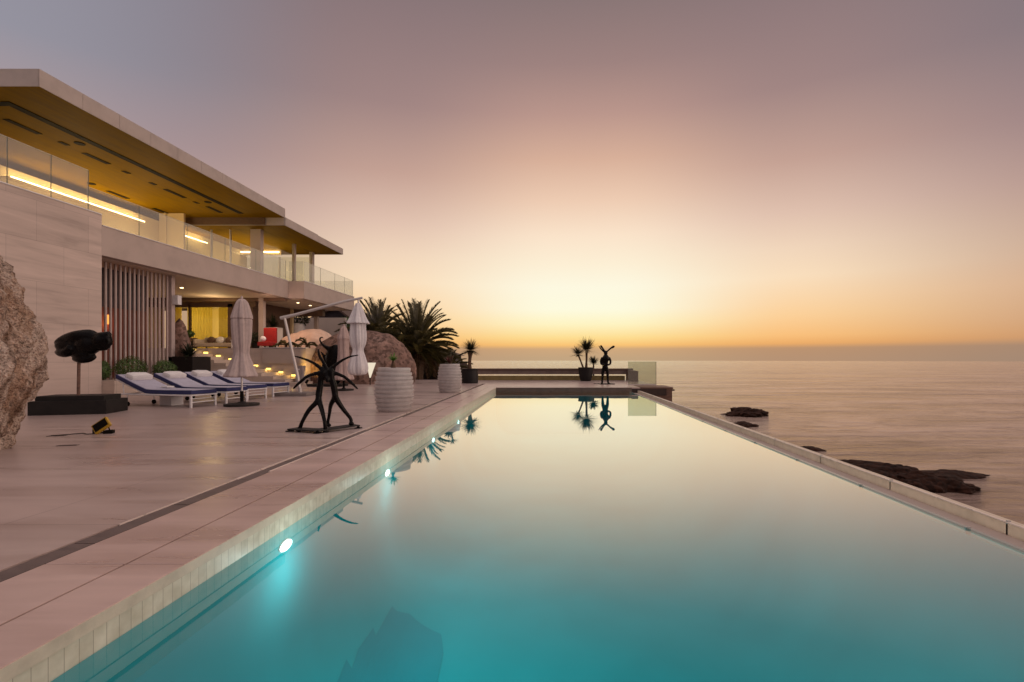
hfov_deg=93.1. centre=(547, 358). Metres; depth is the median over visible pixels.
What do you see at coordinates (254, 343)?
leafy plant
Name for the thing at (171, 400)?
storage cube
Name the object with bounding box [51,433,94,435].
power cable
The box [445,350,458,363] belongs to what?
potted plant
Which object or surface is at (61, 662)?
waterline tiles
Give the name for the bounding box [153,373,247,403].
sun lounger
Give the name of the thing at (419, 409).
drain channel
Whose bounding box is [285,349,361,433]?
dancers sculpture
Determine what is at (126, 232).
villa
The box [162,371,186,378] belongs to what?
rolled towel
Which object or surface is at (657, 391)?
deck base
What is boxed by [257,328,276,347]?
red armchair
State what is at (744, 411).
sea rock
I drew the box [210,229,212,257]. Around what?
window frame
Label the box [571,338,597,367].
dragon tree
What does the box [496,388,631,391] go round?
pool edge
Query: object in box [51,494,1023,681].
swimming pool
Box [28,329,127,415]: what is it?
torso sculpture
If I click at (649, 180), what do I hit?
sky
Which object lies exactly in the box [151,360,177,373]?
clipped shrub
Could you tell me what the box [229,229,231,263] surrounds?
window frame
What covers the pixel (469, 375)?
black planter
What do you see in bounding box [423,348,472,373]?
palm tree
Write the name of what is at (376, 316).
palm tree
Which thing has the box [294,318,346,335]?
garden wall
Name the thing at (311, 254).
column
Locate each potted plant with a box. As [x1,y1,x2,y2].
[387,352,396,367]
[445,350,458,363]
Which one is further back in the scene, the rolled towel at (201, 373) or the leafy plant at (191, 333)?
the leafy plant at (191, 333)
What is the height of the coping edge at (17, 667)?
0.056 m
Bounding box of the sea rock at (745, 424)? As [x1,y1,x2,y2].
[734,421,758,427]
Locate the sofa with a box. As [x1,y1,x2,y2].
[193,338,230,347]
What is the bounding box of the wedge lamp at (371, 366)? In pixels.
[368,363,375,384]
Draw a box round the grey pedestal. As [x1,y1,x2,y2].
[295,366,305,381]
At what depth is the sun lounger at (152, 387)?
11.06 m
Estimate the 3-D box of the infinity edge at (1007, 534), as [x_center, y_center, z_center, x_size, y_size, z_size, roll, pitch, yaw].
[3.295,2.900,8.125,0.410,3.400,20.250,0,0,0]
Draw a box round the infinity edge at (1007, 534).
[632,390,1023,558]
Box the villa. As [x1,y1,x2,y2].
[0,69,353,403]
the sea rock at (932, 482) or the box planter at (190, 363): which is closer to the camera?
the box planter at (190, 363)
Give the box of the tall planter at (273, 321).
[266,312,282,346]
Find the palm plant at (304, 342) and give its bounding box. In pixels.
[295,337,317,347]
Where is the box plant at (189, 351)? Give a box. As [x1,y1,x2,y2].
[168,340,204,359]
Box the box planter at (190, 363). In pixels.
[165,356,210,371]
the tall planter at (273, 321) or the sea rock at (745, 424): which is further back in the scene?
the sea rock at (745, 424)
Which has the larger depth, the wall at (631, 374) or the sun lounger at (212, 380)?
the wall at (631, 374)
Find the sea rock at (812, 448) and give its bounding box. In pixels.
[800,446,825,450]
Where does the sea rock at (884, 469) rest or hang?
in the sea
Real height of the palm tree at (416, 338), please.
6.794 m
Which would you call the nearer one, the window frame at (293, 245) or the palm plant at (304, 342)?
the palm plant at (304, 342)
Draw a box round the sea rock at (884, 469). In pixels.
[846,460,930,476]
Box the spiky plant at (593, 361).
[588,356,598,375]
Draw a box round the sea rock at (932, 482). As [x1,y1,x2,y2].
[887,471,980,493]
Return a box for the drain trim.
[119,388,470,525]
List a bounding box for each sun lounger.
[115,374,217,407]
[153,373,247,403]
[183,372,266,399]
[210,371,289,396]
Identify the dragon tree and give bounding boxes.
[461,338,480,368]
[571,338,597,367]
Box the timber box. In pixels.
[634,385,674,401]
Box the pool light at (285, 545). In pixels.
[279,538,291,552]
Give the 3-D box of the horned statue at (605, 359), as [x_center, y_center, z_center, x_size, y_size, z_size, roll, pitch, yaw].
[2.426,0.268,20.561,0.885,1.662,0.558,0,0,0]
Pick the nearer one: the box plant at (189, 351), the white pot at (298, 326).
the box plant at (189, 351)
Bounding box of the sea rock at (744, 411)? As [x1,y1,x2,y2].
[723,407,768,416]
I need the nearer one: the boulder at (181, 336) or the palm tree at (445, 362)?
the boulder at (181, 336)
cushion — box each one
[207,337,214,342]
[216,337,223,342]
[225,337,231,342]
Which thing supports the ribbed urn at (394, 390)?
on the deck at (147, 456)
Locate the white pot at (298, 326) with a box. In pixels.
[294,316,309,332]
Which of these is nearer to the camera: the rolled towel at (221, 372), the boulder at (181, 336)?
the rolled towel at (221, 372)
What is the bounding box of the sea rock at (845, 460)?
[840,459,882,462]
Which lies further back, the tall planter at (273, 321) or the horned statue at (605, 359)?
the tall planter at (273, 321)
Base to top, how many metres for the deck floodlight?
0.253 m
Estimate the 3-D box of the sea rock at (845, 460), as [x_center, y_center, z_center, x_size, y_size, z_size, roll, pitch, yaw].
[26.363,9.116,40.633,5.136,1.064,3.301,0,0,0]
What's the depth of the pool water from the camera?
5.74 m
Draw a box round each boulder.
[0,255,48,450]
[175,318,190,355]
[279,329,330,348]
[310,330,416,383]
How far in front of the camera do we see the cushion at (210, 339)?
23.66 m
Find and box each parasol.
[223,296,259,406]
[274,297,369,395]
[335,324,353,390]
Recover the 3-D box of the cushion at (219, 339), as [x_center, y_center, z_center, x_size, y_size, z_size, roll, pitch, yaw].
[-16.050,-0.900,23.720,0.400,0.328,0.178,0,0,0]
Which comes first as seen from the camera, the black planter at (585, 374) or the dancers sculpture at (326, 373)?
the dancers sculpture at (326, 373)
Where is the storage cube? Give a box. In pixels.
[159,396,182,404]
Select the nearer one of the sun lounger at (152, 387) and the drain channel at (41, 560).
the drain channel at (41, 560)
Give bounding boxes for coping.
[0,384,639,668]
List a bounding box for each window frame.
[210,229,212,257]
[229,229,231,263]
[279,257,280,277]
[292,244,295,280]
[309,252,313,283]
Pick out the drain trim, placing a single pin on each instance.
(291, 458)
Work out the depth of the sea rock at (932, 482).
33.06 m
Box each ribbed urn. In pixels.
[374,367,413,411]
[438,364,461,392]
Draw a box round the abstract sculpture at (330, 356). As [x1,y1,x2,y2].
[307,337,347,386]
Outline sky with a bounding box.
[0,0,1023,361]
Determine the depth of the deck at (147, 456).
5.65 m
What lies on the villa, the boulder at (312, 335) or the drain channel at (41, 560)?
the boulder at (312, 335)
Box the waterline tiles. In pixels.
[8,389,495,681]
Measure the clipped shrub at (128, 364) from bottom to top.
0.766 m
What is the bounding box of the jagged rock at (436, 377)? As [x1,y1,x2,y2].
[423,362,467,379]
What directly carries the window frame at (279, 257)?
in the villa
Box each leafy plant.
[187,330,194,337]
[251,332,257,347]
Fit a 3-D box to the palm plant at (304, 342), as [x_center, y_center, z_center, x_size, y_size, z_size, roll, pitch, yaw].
[-10.941,-0.618,22.137,1.300,0.668,1.362,0,0,-36]
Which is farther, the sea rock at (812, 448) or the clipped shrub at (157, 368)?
the sea rock at (812, 448)
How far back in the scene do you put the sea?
93.29 m
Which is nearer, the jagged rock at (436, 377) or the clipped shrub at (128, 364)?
the clipped shrub at (128, 364)
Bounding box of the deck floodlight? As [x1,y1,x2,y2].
[91,417,114,433]
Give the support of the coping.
on the deck base at (657, 391)
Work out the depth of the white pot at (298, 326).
28.74 m
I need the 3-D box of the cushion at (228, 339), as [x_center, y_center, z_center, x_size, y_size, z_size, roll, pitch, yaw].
[-15.600,-0.900,23.720,0.400,0.328,0.178,0,0,0]
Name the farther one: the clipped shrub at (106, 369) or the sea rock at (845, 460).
the sea rock at (845, 460)
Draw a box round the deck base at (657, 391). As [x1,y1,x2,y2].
[66,385,666,671]
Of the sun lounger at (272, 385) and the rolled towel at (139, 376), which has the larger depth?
the sun lounger at (272, 385)
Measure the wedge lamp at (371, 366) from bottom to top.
0.920 m
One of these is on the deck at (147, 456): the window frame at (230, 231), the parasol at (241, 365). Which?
the parasol at (241, 365)
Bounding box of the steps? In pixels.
[157,350,312,385]
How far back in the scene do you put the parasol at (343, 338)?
16.36 m
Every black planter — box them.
[461,369,477,382]
[578,367,592,380]
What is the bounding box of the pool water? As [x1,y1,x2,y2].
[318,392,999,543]
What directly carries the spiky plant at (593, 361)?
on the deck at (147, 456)
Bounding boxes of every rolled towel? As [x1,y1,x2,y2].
[125,372,152,379]
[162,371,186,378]
[191,370,212,376]
[216,369,226,375]
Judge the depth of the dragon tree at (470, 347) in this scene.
21.41 m
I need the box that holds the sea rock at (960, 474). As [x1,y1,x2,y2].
[920,469,988,479]
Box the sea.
[466,361,1023,524]
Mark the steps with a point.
(219, 363)
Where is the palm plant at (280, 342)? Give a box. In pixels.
[270,340,300,346]
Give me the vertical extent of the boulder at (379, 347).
2.503 m
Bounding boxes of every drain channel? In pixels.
[0,430,368,581]
[368,387,475,429]
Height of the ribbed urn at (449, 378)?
0.925 m
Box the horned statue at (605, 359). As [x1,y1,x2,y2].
[594,345,614,384]
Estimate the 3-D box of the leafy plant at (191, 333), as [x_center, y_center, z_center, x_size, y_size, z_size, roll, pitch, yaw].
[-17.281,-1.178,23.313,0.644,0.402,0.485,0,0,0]
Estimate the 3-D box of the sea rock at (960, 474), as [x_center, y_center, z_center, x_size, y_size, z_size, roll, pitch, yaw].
[31.346,9.082,37.297,6.326,0.765,2.692,0,0,0]
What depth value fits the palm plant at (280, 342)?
22.04 m
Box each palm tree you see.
[335,297,410,333]
[373,298,462,379]
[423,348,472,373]
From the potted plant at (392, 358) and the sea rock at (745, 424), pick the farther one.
the sea rock at (745, 424)
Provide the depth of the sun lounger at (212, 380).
13.19 m
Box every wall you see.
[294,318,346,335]
[462,368,637,381]
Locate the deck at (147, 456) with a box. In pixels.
[0,380,649,571]
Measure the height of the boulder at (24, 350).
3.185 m
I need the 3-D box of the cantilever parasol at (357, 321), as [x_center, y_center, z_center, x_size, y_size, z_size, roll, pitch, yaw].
[-6.614,-0.366,14.375,2.696,2.933,0.750,0,0,0]
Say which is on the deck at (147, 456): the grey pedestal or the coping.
the grey pedestal
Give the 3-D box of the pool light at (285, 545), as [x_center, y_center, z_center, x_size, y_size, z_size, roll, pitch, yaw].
[-1.937,1.385,3.580,0.012,0.084,0.170,0,0,0]
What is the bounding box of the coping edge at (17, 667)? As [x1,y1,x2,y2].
[0,388,495,681]
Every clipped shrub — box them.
[102,360,112,379]
[112,355,147,373]
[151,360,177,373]

